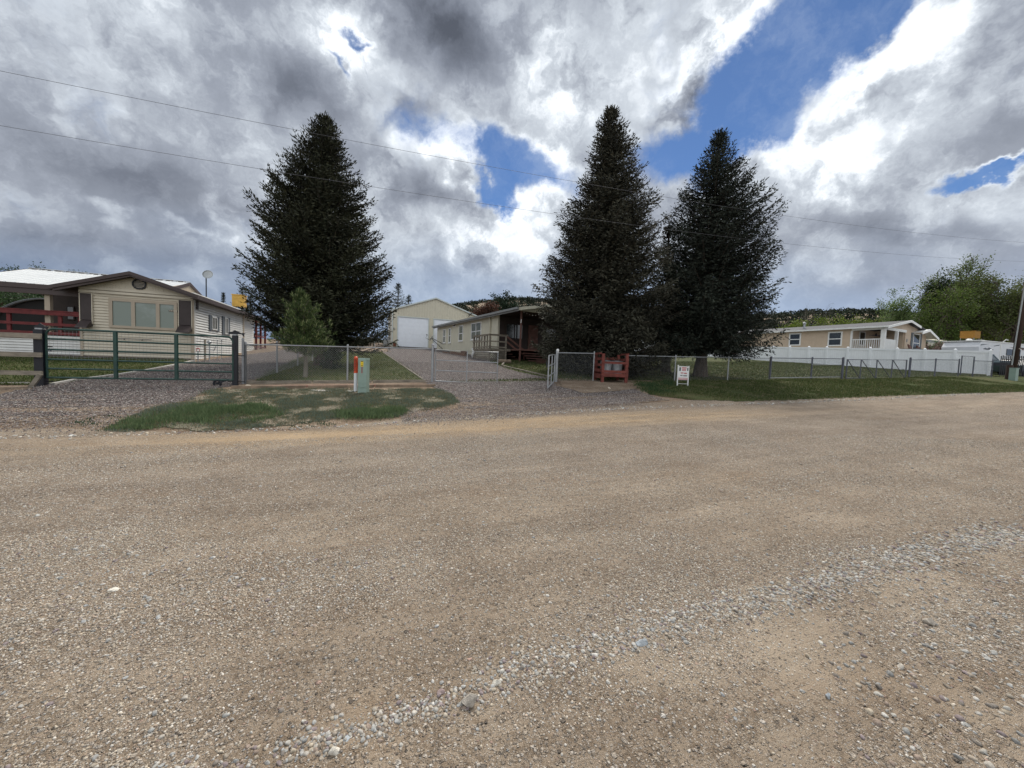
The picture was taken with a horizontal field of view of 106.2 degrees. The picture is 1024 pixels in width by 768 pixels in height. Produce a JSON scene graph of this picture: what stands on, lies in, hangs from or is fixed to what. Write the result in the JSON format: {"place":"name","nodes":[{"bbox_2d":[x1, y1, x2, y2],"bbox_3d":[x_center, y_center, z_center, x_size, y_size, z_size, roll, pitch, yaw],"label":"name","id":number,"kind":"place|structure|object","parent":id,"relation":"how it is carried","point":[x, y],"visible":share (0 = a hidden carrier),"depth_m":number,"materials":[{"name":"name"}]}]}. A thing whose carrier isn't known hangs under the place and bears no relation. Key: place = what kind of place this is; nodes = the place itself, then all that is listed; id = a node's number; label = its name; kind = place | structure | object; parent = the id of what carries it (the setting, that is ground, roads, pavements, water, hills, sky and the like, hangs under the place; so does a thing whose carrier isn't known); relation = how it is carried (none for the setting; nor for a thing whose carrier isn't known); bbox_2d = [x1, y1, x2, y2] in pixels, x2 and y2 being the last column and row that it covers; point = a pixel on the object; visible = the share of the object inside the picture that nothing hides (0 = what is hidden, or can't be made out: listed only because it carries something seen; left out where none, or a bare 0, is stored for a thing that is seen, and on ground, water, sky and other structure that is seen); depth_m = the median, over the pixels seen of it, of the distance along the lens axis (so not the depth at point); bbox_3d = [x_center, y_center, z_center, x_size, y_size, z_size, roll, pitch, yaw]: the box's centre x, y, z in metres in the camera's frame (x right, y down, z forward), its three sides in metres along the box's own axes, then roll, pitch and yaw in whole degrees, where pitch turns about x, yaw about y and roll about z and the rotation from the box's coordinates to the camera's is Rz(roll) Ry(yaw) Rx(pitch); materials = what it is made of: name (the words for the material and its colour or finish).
{"place":"outdoors","nodes":[
{"label":"outdoors","id":0,"kind":"place"},
{"bbox_2d":[0,356,191,384],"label":"lawn","id":1,"kind":"structure","parent":0,"point":[19,367],"depth_m":13.73,"materials":[{"name":"green plant"}]},
{"bbox_2d":[49,360,194,384],"bbox_3d":[-13.285,-0.523,13.924,0.382,0.625,8.666,1,3,-19],"label":"lawn edging","id":2,"kind":"object","parent":1,"relation":"on","point":[69,380],"visible":0.38,"depth_m":12.34,"materials":[{"name":"concrete"}]},
{"bbox_2d":[0,349,343,421],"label":"driveway","id":3,"kind":"structure","parent":0,"point":[80,399],"depth_m":9.22,"materials":[{"name":"grey gravel"}]},
{"bbox_2d":[33,323,53,385],"bbox_3d":[-11.832,-0.692,9.710,0.344,1.687,0.170,1,3,-20],"label":"gate post","id":4,"kind":"object","parent":3,"relation":"on","point":[39,346],"visible":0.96,"depth_m":9.63,"materials":[{"name":"black paint"}]},
{"bbox_2d":[44,328,234,385],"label":"farm gate","id":5,"kind":"structure","parent":4,"relation":"attached to","point":[115,360],"depth_m":10.30,"materials":[{"name":"metal"}]},
{"bbox_2d":[95,386,459,432],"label":"verge","id":6,"kind":"structure","parent":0,"point":[335,398],"depth_m":9.32,"materials":[{"name":"green plant"}]},
{"bbox_2d":[62,409,439,430],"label":"weed sprigs","id":7,"kind":"object","parent":6,"relation":"on","point":[92,423],"visible":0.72,"depth_m":7.52,"materials":[{"name":"green plant"}]},
{"bbox_2d":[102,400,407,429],"bbox_3d":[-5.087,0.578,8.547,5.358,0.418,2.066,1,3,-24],"label":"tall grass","id":8,"kind":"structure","parent":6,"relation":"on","point":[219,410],"depth_m":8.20,"materials":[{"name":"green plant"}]},
{"bbox_2d":[354,356,357,391],"bbox_3d":[-4.521,-0.261,11.120,0.105,1.084,0.106,2,3,0],"label":"marker post","id":9,"kind":"object","parent":6,"relation":"on","point":[355,371],"visible":0.96,"depth_m":11.08,"materials":[{"name":"white plastic"}]},
{"bbox_2d":[358,358,369,392],"bbox_3d":[-4.260,-0.216,11.044,0.255,1.054,0.268,2,3,0],"label":"utility pedestal","id":10,"kind":"object","parent":6,"relation":"on","point":[363,373],"visible":0.98,"depth_m":10.94,"materials":[{"name":"green metal"}]},
{"bbox_2d":[254,351,422,380],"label":"lawn","id":11,"kind":"structure","parent":0,"point":[351,373],"depth_m":15.71,"materials":[{"name":"green plant"}]},
{"bbox_2d":[267,286,337,377],"bbox_3d":[-7.391,-1.792,13.536,2.077,3.356,2.085,2,3,0],"label":"young pine","id":12,"kind":"object","parent":11,"relation":"on","point":[302,328],"visible":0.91,"depth_m":13.35,"materials":[{"name":"green plant"}]},
{"bbox_2d":[231,111,399,365],"bbox_3d":[-9.046,-6.721,18.377,7.374,11.982,7.190,2,3,0],"label":"spruce tree","id":13,"kind":"object","parent":11,"relation":"on","point":[318,267],"visible":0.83,"depth_m":17.00,"materials":[{"name":"green plant"}]},
{"bbox_2d":[315,337,344,368],"bbox_3d":[-7.952,-1.268,16.989,1.266,1.792,1.253,2,3,0],"label":"young spruce","id":14,"kind":"object","parent":11,"relation":"on","point":[329,364],"visible":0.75,"depth_m":16.84,"materials":[{"name":"green plant"}]},
{"bbox_2d":[0,339,977,432],"bbox_3d":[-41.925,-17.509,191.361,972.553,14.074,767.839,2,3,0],"label":"ground","id":15,"kind":"structure","parent":0,"point":[13,387],"depth_m":9.13,"materials":[{"name":"soil"}]},
{"bbox_2d":[0,332,42,374],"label":"rail fence","id":16,"kind":"object","parent":15,"relation":"on","point":[19,354],"visible":0.93,"depth_m":9.44,"materials":[{"name":"brown wood"}]},
{"bbox_2d":[0,291,43,306],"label":"leafy tree","id":17,"kind":"object","parent":15,"relation":"on","point":[14,297],"visible":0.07,"depth_m":37.28,"materials":[{"name":"green plant"}]},
{"bbox_2d":[0,298,44,330],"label":"arched shed","id":18,"kind":"structure","parent":15,"relation":"on","point":[35,303],"depth_m":29.62,"materials":[{"name":"metal"}]},
{"bbox_2d":[27,374,42,387],"bbox_3d":[-11.696,-0.048,9.424,0.260,0.416,0.100,0,4,-32],"label":"wood stub","id":19,"kind":"object","parent":15,"relation":"on","point":[35,380],"visible":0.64,"depth_m":9.40,"materials":[{"name":"beige wood"}]},
{"bbox_2d":[0,267,265,359],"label":"mobile home","id":20,"kind":"object","parent":15,"relation":"on","point":[127,301],"visible":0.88,"depth_m":17.82,"materials":[{"name":"beige"}]},
{"bbox_2d":[65,306,74,319],"bbox_3d":[-24.056,-3.864,20.939,0.350,0.750,0.050,1,3,-20],"label":"window","id":21,"kind":"structure","parent":20,"relation":"in","point":[68,308],"depth_m":20.94,"materials":[{"name":"grey glass"}]},
{"bbox_2d":[108,298,177,330],"bbox_3d":[-17.131,-3.226,17.905,2.510,1.340,0.095,1,3,-20],"label":"window","id":22,"kind":"structure","parent":20,"relation":"in","point":[123,313],"depth_m":17.87,"materials":[{"name":"glass"}]},
{"bbox_2d":[202,270,212,296],"bbox_3d":[-15.393,-5.089,19.479,0.452,1.334,0.266,1,3,-22],"label":"satellite dish","id":23,"kind":"object","parent":20,"relation":"attached to","point":[206,274],"visible":1,"depth_m":19.44,"materials":[{"name":"grey metal"}]},
{"bbox_2d":[212,316,217,329],"bbox_3d":[-16.123,-3.280,20.852,0.050,0.700,0.670,1,3,-20],"label":"window","id":24,"kind":"structure","parent":20,"relation":"in","point":[214,319],"depth_m":20.84,"materials":[{"name":"white glass"}]},
{"bbox_2d":[231,294,246,307],"bbox_3d":[-18.649,-5.520,26.304,0.740,1.110,0.740,1,3,-20],"label":"evaporative cooler","id":25,"kind":"object","parent":20,"relation":"on","point":[237,299],"visible":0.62,"depth_m":26.00,"materials":[{"name":"metal"}]},
{"bbox_2d":[228,330,245,385],"bbox_3d":[-7.988,-0.702,11.140,0.450,1.708,0.125,1,3,-20],"label":"gate post","id":26,"kind":"object","parent":15,"relation":"on","point":[235,381],"visible":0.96,"depth_m":11.10,"materials":[{"name":"black paint"}]},
{"bbox_2d":[241,338,243,383],"bbox_3d":[-8.143,-0.691,11.639,0.074,1.380,0.074,3,3,22],"label":"steel post","id":27,"kind":"object","parent":15,"relation":"on","point":[242,339],"visible":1,"depth_m":11.61,"materials":[{"name":"grey metal"}]},
{"bbox_2d":[247,296,267,338],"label":"conifer","id":28,"kind":"object","parent":15,"relation":"on","point":[255,314],"visible":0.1,"depth_m":55.61,"materials":[{"name":"green plant"}]},
{"bbox_2d":[244,341,313,383],"bbox_3d":[-11.244,-2.026,22.312,0.066,2.746,22.352,1,3,-17],"label":"chain link fence","id":29,"kind":"object","parent":15,"relation":"on","point":[265,362],"visible":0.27,"depth_m":13.86,"materials":[{"name":"metal"}]},
{"bbox_2d":[231,384,434,388],"bbox_3d":[-5.138,0.077,11.620,5.600,0.229,0.116,1,3,-21],"label":"timber edging","id":30,"kind":"object","parent":15,"relation":"on","point":[342,386],"visible":0.86,"depth_m":11.46,"materials":[{"name":"brown wood"}]},
{"bbox_2d":[246,380,425,383],"bbox_3d":[-5.627,-0.066,12.802,5.438,0.244,0.090,1,3,-23],"label":"lawn edging","id":31,"kind":"object","parent":15,"relation":"on","point":[321,381],"visible":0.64,"depth_m":12.55,"materials":[{"name":"brown wood"}]},
{"bbox_2d":[244,341,433,383],"bbox_3d":[-5.485,-0.654,12.822,5.767,1.467,0.064,1,3,-23],"label":"chain link fence","id":32,"kind":"object","parent":15,"relation":"on","point":[312,346],"visible":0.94,"depth_m":12.64,"materials":[{"name":"metal"}]},
{"bbox_2d":[434,349,497,382],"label":"tube gate","id":33,"kind":"structure","parent":32,"relation":"attached to","point":[466,371],"depth_m":14.15,"materials":[{"name":"metal"}]},
{"bbox_2d":[380,282,407,343],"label":"conifer","id":34,"kind":"object","parent":15,"relation":"on","point":[398,286],"visible":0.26,"depth_m":49.29,"materials":[{"name":"green plant"}]},
{"bbox_2d":[387,297,476,347],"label":"metal garage","id":35,"kind":"structure","parent":15,"relation":"on","point":[412,324],"depth_m":45.90,"materials":[{"name":"beige metal"}]},
{"bbox_2d":[397,316,428,347],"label":"roll door","id":36,"kind":"structure","parent":35,"relation":"in","point":[411,331],"depth_m":45.61,"materials":[{"name":"white metal"}]},
{"bbox_2d":[433,318,456,347],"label":"roll door","id":37,"kind":"structure","parent":35,"relation":"in","point":[438,321],"depth_m":46.55,"materials":[{"name":"white metal"}]},
{"bbox_2d":[431,343,433,381],"bbox_3d":[-2.876,-0.736,13.885,0.110,1.450,0.105,2,3,0],"label":"steel post","id":38,"kind":"object","parent":15,"relation":"on","point":[432,356],"visible":0.87,"depth_m":13.85,"materials":[{"name":"silver metal"}]},
{"bbox_2d":[469,299,501,315],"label":"reddish tree","id":39,"kind":"object","parent":15,"relation":"on","point":[482,309],"visible":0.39,"depth_m":62.65,"materials":[{"name":"brown plant"}]},
{"bbox_2d":[432,304,563,363],"bbox_3d":[-0.485,-4.176,36.204,10.713,5.050,21.206,0,4,-28],"label":"manufactured home","id":40,"kind":"object","parent":15,"relation":"on","point":[510,331],"visible":0.46,"depth_m":30.77,"materials":[{"name":"beige"}]},
{"bbox_2d":[470,321,481,340],"bbox_3d":[-3.159,-4.596,33.554,0.100,1.543,2.320,0,4,-28],"label":"window","id":41,"kind":"structure","parent":40,"relation":"in","point":[476,327],"depth_m":33.48,"materials":[{"name":"glass"}]},
{"bbox_2d":[506,323,522,339],"bbox_3d":[0.202,-4.163,30.461,1.550,1.200,0.050,0,4,-28],"label":"window","id":42,"kind":"structure","parent":40,"relation":"in","point":[512,330],"depth_m":30.42,"materials":[{"name":"grey glass"}]},
{"bbox_2d":[528,325,537,349],"bbox_3d":[1.707,-3.712,31.298,0.900,2.080,0.058,0,4,-28],"label":"porch door","id":43,"kind":"structure","parent":40,"relation":"in","point":[532,332],"depth_m":31.24,"materials":[{"name":"wood"}]},
{"bbox_2d":[488,289,520,311],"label":"round pine","id":44,"kind":"object","parent":15,"relation":"on","point":[503,303],"visible":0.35,"depth_m":64.88,"materials":[{"name":"green plant"}]},
{"bbox_2d":[555,351,594,381],"bbox_3d":[2.630,-0.709,15.977,1.880,1.366,0.064,1,3,-23],"label":"chain link fence","id":45,"kind":"object","parent":15,"relation":"on","point":[592,377],"visible":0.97,"depth_m":15.96,"materials":[{"name":"metal"}]},
{"bbox_2d":[547,354,555,387],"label":"tube gate","id":46,"kind":"structure","parent":45,"relation":"attached to","point":[548,375],"depth_m":14.21,"materials":[{"name":"metal"}]},
{"bbox_2d":[557,378,657,392],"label":"bare soil","id":47,"kind":"structure","parent":15,"relation":"on","point":[590,386],"depth_m":14.61,"materials":[{"name":"grey gravel"}]},
{"bbox_2d":[594,352,628,382],"bbox_3d":[4.186,-0.661,16.326,1.210,1.297,1.200,2,3,-3],"label":"slatted crate","id":48,"kind":"object","parent":47,"relation":"on","point":[601,373],"visible":0.82,"depth_m":15.77,"materials":[{"name":"red wood"}]},
{"bbox_2d":[611,361,622,373],"bbox_3d":[4.447,-0.715,16.353,0.510,0.554,0.510,2,3,0],"label":"metal can","id":49,"kind":"object","parent":48,"relation":"in","point":[616,367],"visible":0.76,"depth_m":16.16,"materials":[{"name":"metal"}]},
{"bbox_2d":[624,355,769,379],"bbox_3d":[9.129,-0.745,18.356,8.914,1.483,0.065,1,3,-20],"label":"chain link fence","id":50,"kind":"object","parent":15,"relation":"on","point":[675,367],"visible":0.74,"depth_m":18.47,"materials":[{"name":"metal"}]},
{"bbox_2d":[769,356,842,378],"bbox_3d":[15.918,-0.825,20.677,5.707,1.451,0.087,1,3,-20],"label":"chain link fence","id":51,"kind":"object","parent":15,"relation":"on","point":[811,361],"visible":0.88,"depth_m":20.65,"materials":[{"name":"metal"}]},
{"bbox_2d":[778,314,835,326],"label":"bush","id":52,"kind":"object","parent":15,"relation":"on","point":[815,320],"visible":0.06,"depth_m":76.60,"materials":[{"name":"green plant"}]},
{"bbox_2d":[814,314,857,325],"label":"bush","id":53,"kind":"object","parent":15,"relation":"on","point":[836,321],"visible":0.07,"depth_m":76.45,"materials":[{"name":"green plant"}]},
{"bbox_2d":[910,358,959,376],"bbox_3d":[27.204,-1.014,24.709,5.524,1.426,0.076,1,3,-20],"label":"chain link fence","id":54,"kind":"object","parent":15,"relation":"on","point":[938,364],"visible":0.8,"depth_m":24.71,"materials":[{"name":"metal"}]},
{"bbox_2d":[972,360,993,376],"bbox_3d":[32.631,-1.061,26.651,2.561,1.273,0.076,1,3,-20],"label":"chain link fence","id":55,"kind":"object","parent":15,"relation":"on","point":[992,361],"visible":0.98,"depth_m":26.74,"materials":[{"name":"metal"}]},
{"bbox_2d":[946,320,1023,343],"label":"cottonwood","id":56,"kind":"object","parent":15,"relation":"on","point":[991,338],"visible":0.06,"depth_m":71.05,"materials":[{"name":"green plant"}]},
{"bbox_2d":[0,392,1023,767],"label":"road","id":57,"kind":"structure","parent":0,"point":[998,418],"depth_m":2.60,"materials":[{"name":"beige gravel"}]},
{"bbox_2d":[0,395,645,435],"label":"drive gravel","id":58,"kind":"structure","parent":57,"relation":"on","point":[485,411],"depth_m":9.07,"materials":[{"name":"grey gravel"}]},
{"bbox_2d":[328,746,339,755],"bbox_3d":[-0.684,1.416,1.480,0.044,0.039,0.028,0,4,-36],"label":"rock","id":59,"kind":"object","parent":57,"relation":"on","point":[333,750],"visible":1,"depth_m":1.47,"materials":[{"name":"beige stone"}]},
{"bbox_2d":[461,693,476,707],"bbox_3d":[-0.191,1.407,1.714,0.072,0.058,0.063,2,3,0],"label":"rock","id":60,"kind":"object","parent":57,"relation":"on","point":[469,700],"visible":1,"depth_m":1.70,"materials":[{"name":"grey stone"}]},
{"bbox_2d":[0,393,986,438],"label":"berm stones","id":61,"kind":"object","parent":57,"relation":"on","point":[291,429],"visible":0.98,"depth_m":8.95,"materials":[{"name":"beige gravel"}]},
{"bbox_2d":[0,429,1023,767],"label":"road pebbles","id":62,"kind":"object","parent":57,"relation":"on","point":[588,651],"visible":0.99,"depth_m":2.24,"materials":[{"name":"gravel"}]},
{"bbox_2d":[922,618,935,625],"bbox_3d":[2.541,1.455,2.344,0.051,0.054,0.058,0,4,-40],"label":"rock","id":63,"kind":"object","parent":57,"relation":"on","point":[930,621],"visible":0.9,"depth_m":2.33,"materials":[{"name":"white stone"}]},
{"bbox_2d":[0,0,1023,339],"label":"sky","id":64,"kind":"structure","parent":0,"point":[902,116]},
{"bbox_2d":[385,347,665,409],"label":"driveway","id":65,"kind":"structure","parent":0,"point":[424,357],"depth_m":13.27,"materials":[{"name":"grey gravel"}]},
{"bbox_2d":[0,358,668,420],"bbox_3d":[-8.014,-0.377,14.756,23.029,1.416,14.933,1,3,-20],"label":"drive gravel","id":66,"kind":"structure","parent":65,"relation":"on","point":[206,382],"depth_m":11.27,"materials":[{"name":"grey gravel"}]},
{"bbox_2d":[460,300,878,329],"bbox_3d":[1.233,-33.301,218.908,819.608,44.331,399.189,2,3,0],"label":"hills","id":67,"kind":"structure","parent":0,"point":[755,329],"depth_m":192.80,"materials":[{"name":"green plant"}]},
{"bbox_2d":[372,296,1023,342],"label":"juniper scrub","id":68,"kind":"object","parent":67,"relation":"on","point":[790,315],"visible":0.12,"depth_m":178.89,"materials":[{"name":"green plant"}]},
{"bbox_2d":[833,313,869,324],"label":"bush","id":69,"kind":"object","parent":67,"relation":"on","point":[858,321],"visible":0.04,"depth_m":76.17,"materials":[{"name":"green plant"}]},
{"bbox_2d":[455,354,1023,380],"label":"lawn","id":70,"kind":"structure","parent":0,"point":[724,360],"depth_m":24.39,"materials":[{"name":"green plant"}]},
{"bbox_2d":[529,104,684,378],"bbox_3d":[4.804,-6.935,19.463,7.716,13.890,7.926,2,3,0],"label":"spruce tree","id":71,"kind":"object","parent":70,"relation":"on","point":[598,309],"visible":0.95,"depth_m":18.07,"materials":[{"name":"green plant"}]},
{"bbox_2d":[646,225,689,372],"bbox_3d":[9.081,-4.862,22.326,3.463,8.700,3.413,2,3,0],"label":"spruce tree","id":72,"kind":"object","parent":70,"relation":"on","point":[667,235],"visible":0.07,"depth_m":22.01,"materials":[{"name":"green plant"}]},
{"bbox_2d":[646,127,791,376],"bbox_3d":[10.348,-6.628,19.951,7.280,12.874,7.120,2,3,0],"label":"spruce tree","id":73,"kind":"object","parent":70,"relation":"on","point":[719,307],"visible":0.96,"depth_m":18.76,"materials":[{"name":"green plant"}]},
{"bbox_2d":[643,342,992,374],"bbox_3d":[26.119,-3.474,41.860,0.200,3.896,32.936,0,4,-34],"label":"vinyl fence","id":74,"kind":"object","parent":70,"relation":"on","point":[873,355],"visible":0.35,"depth_m":32.98,"materials":[{"name":"white plastic"}]},
{"bbox_2d":[735,320,938,355],"bbox_3d":[35.269,-4.130,44.597,10.830,5.082,16.750,1,3,-27],"label":"beige home","id":75,"kind":"object","parent":70,"relation":"on","point":[895,334],"visible":0.44,"depth_m":38.71,"materials":[{"name":"beige"}]},
{"bbox_2d":[788,333,800,345],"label":"window","id":76,"kind":"structure","parent":75,"relation":"in","point":[795,338],"depth_m":42.12,"materials":[{"name":"white glass"}]},
{"bbox_2d":[827,331,842,345],"bbox_3d":[32.609,-4.555,38.828,0.050,1.456,1.220,1,3,-27],"label":"window","id":77,"kind":"structure","parent":75,"relation":"in","point":[834,338],"depth_m":38.79,"materials":[{"name":"white glass"}]},
{"bbox_2d":[912,333,920,348],"bbox_3d":[40.719,-4.110,38.749,1.600,1.900,0.050,1,3,-27],"label":"window","id":78,"kind":"structure","parent":75,"relation":"in","point":[916,337],"depth_m":38.71,"materials":[{"name":"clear glass"}]},
{"bbox_2d":[874,288,933,329],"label":"cottonwood","id":79,"kind":"object","parent":70,"relation":"on","point":[900,314],"visible":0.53,"depth_m":59.07,"materials":[{"name":"green plant"}]},
{"bbox_2d":[915,275,941,328],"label":"poplar","id":80,"kind":"object","parent":70,"relation":"on","point":[929,288],"visible":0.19,"depth_m":60.80,"materials":[{"name":"green plant"}]},
{"bbox_2d":[925,340,949,349],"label":"shrub","id":81,"kind":"object","parent":70,"relation":"on","point":[937,347],"visible":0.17,"depth_m":40.92,"materials":[{"name":"green plant"}]},
{"bbox_2d":[924,264,951,306],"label":"poplar","id":82,"kind":"object","parent":70,"relation":"on","point":[940,282],"visible":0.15,"depth_m":60.81,"materials":[{"name":"green plant"}]},
{"bbox_2d":[878,250,1003,340],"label":"cottonwood","id":83,"kind":"object","parent":70,"relation":"on","point":[969,268],"visible":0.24,"depth_m":58.62,"materials":[{"name":"green plant"}]},
{"bbox_2d":[900,277,990,342],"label":"willow","id":84,"kind":"object","parent":70,"relation":"on","point":[947,321],"visible":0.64,"depth_m":54.86,"materials":[{"name":"green plant"}]},
{"bbox_2d":[941,339,1023,359],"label":"travel trailer","id":85,"kind":"object","parent":70,"relation":"on","point":[1000,349],"visible":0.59,"depth_m":34.83,"materials":[{"name":"metal"}]},
{"bbox_2d":[960,331,980,340],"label":"evaporative cooler","id":86,"kind":"object","parent":85,"relation":"on","point":[965,335],"visible":0.89,"depth_m":49.73,"materials":[{"name":"metal"}]},
{"bbox_2d":[943,272,1023,342],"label":"cottonwood","id":87,"kind":"object","parent":70,"relation":"on","point":[983,288],"visible":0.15,"depth_m":57.33,"materials":[{"name":"green plant"}]},
{"bbox_2d":[959,354,1007,374],"bbox_3d":[40.510,-1.739,33.621,1.770,1.780,5.355,3,3,17],"label":"pickup truck","id":88,"kind":"object","parent":70,"relation":"on","point":[996,360],"visible":0.11,"depth_m":31.88,"materials":[{"name":"white paint"}]},
{"bbox_2d":[953,270,1023,342],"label":"cottonwood","id":89,"kind":"object","parent":70,"relation":"on","point":[1001,312],"visible":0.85,"depth_m":54.24,"materials":[{"name":"green plant"}]},
{"bbox_2d":[991,360,1023,375],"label":"parked car","id":90,"kind":"object","parent":70,"relation":"on","point":[996,368],"visible":0.13,"depth_m":31.01,"materials":[{"name":"teal paint"}]},
{"bbox_2d":[999,355,1023,375],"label":"slat fence","id":91,"kind":"object","parent":70,"relation":"on","point":[1008,363],"visible":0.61,"depth_m":29.27,"materials":[{"name":"black paint"}]},
{"bbox_2d":[630,376,1023,401],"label":"verge","id":92,"kind":"structure","parent":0,"point":[1020,381],"depth_m":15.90,"materials":[{"name":"green plant"}]},
{"bbox_2d":[630,379,681,394],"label":"weed sprigs","id":93,"kind":"object","parent":92,"relation":"on","point":[649,385],"visible":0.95,"depth_m":14.79,"materials":[{"name":"green plant"}]},
{"bbox_2d":[677,365,688,385],"bbox_3d":[6.894,-0.323,15.507,0.503,0.884,0.036,2,3,-10],"label":"yard sign","id":94,"kind":"object","parent":92,"relation":"on","point":[682,372],"visible":0.98,"depth_m":15.49,"materials":[{"name":"white plastic"}]},
{"bbox_2d":[845,359,907,378],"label":"truss gate","id":95,"kind":"structure","parent":92,"relation":"on","point":[860,368],"depth_m":22.36,"materials":[{"name":"metal"}]},
{"bbox_2d":[960,355,974,375],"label":"walk gate","id":96,"kind":"structure","parent":92,"relation":"on","point":[961,368],"depth_m":25.77,"materials":[{"name":"metal"}]},
{"bbox_2d":[1008,368,1019,380],"bbox_3d":[31.233,-0.581,23.941,0.350,0.850,0.310,1,3,-18],"label":"utility pedestal","id":97,"kind":"object","parent":92,"relation":"on","point":[1013,374],"visible":0.82,"depth_m":23.84,"materials":[{"name":"green metal"}]},
{"bbox_2d":[1010,283,1023,367],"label":"utility pole","id":98,"kind":"object","parent":92,"relation":"on","point":[1017,342],"visible":0.74,"depth_m":25.31,"materials":[{"name":"brown wood"}]},
{"bbox_2d":[0,125,998,260],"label":"overhead wire","id":99,"kind":"object","parent":98,"relation":"attached to","point":[429,195],"visible":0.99,"depth_m":12.18,"materials":[{"name":"black metal"}]},
{"bbox_2d":[2,71,1023,242],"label":"overhead wire","id":100,"kind":"object","parent":98,"relation":"attached to","point":[435,156],"visible":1,"depth_m":12.11,"materials":[{"name":"black metal"}]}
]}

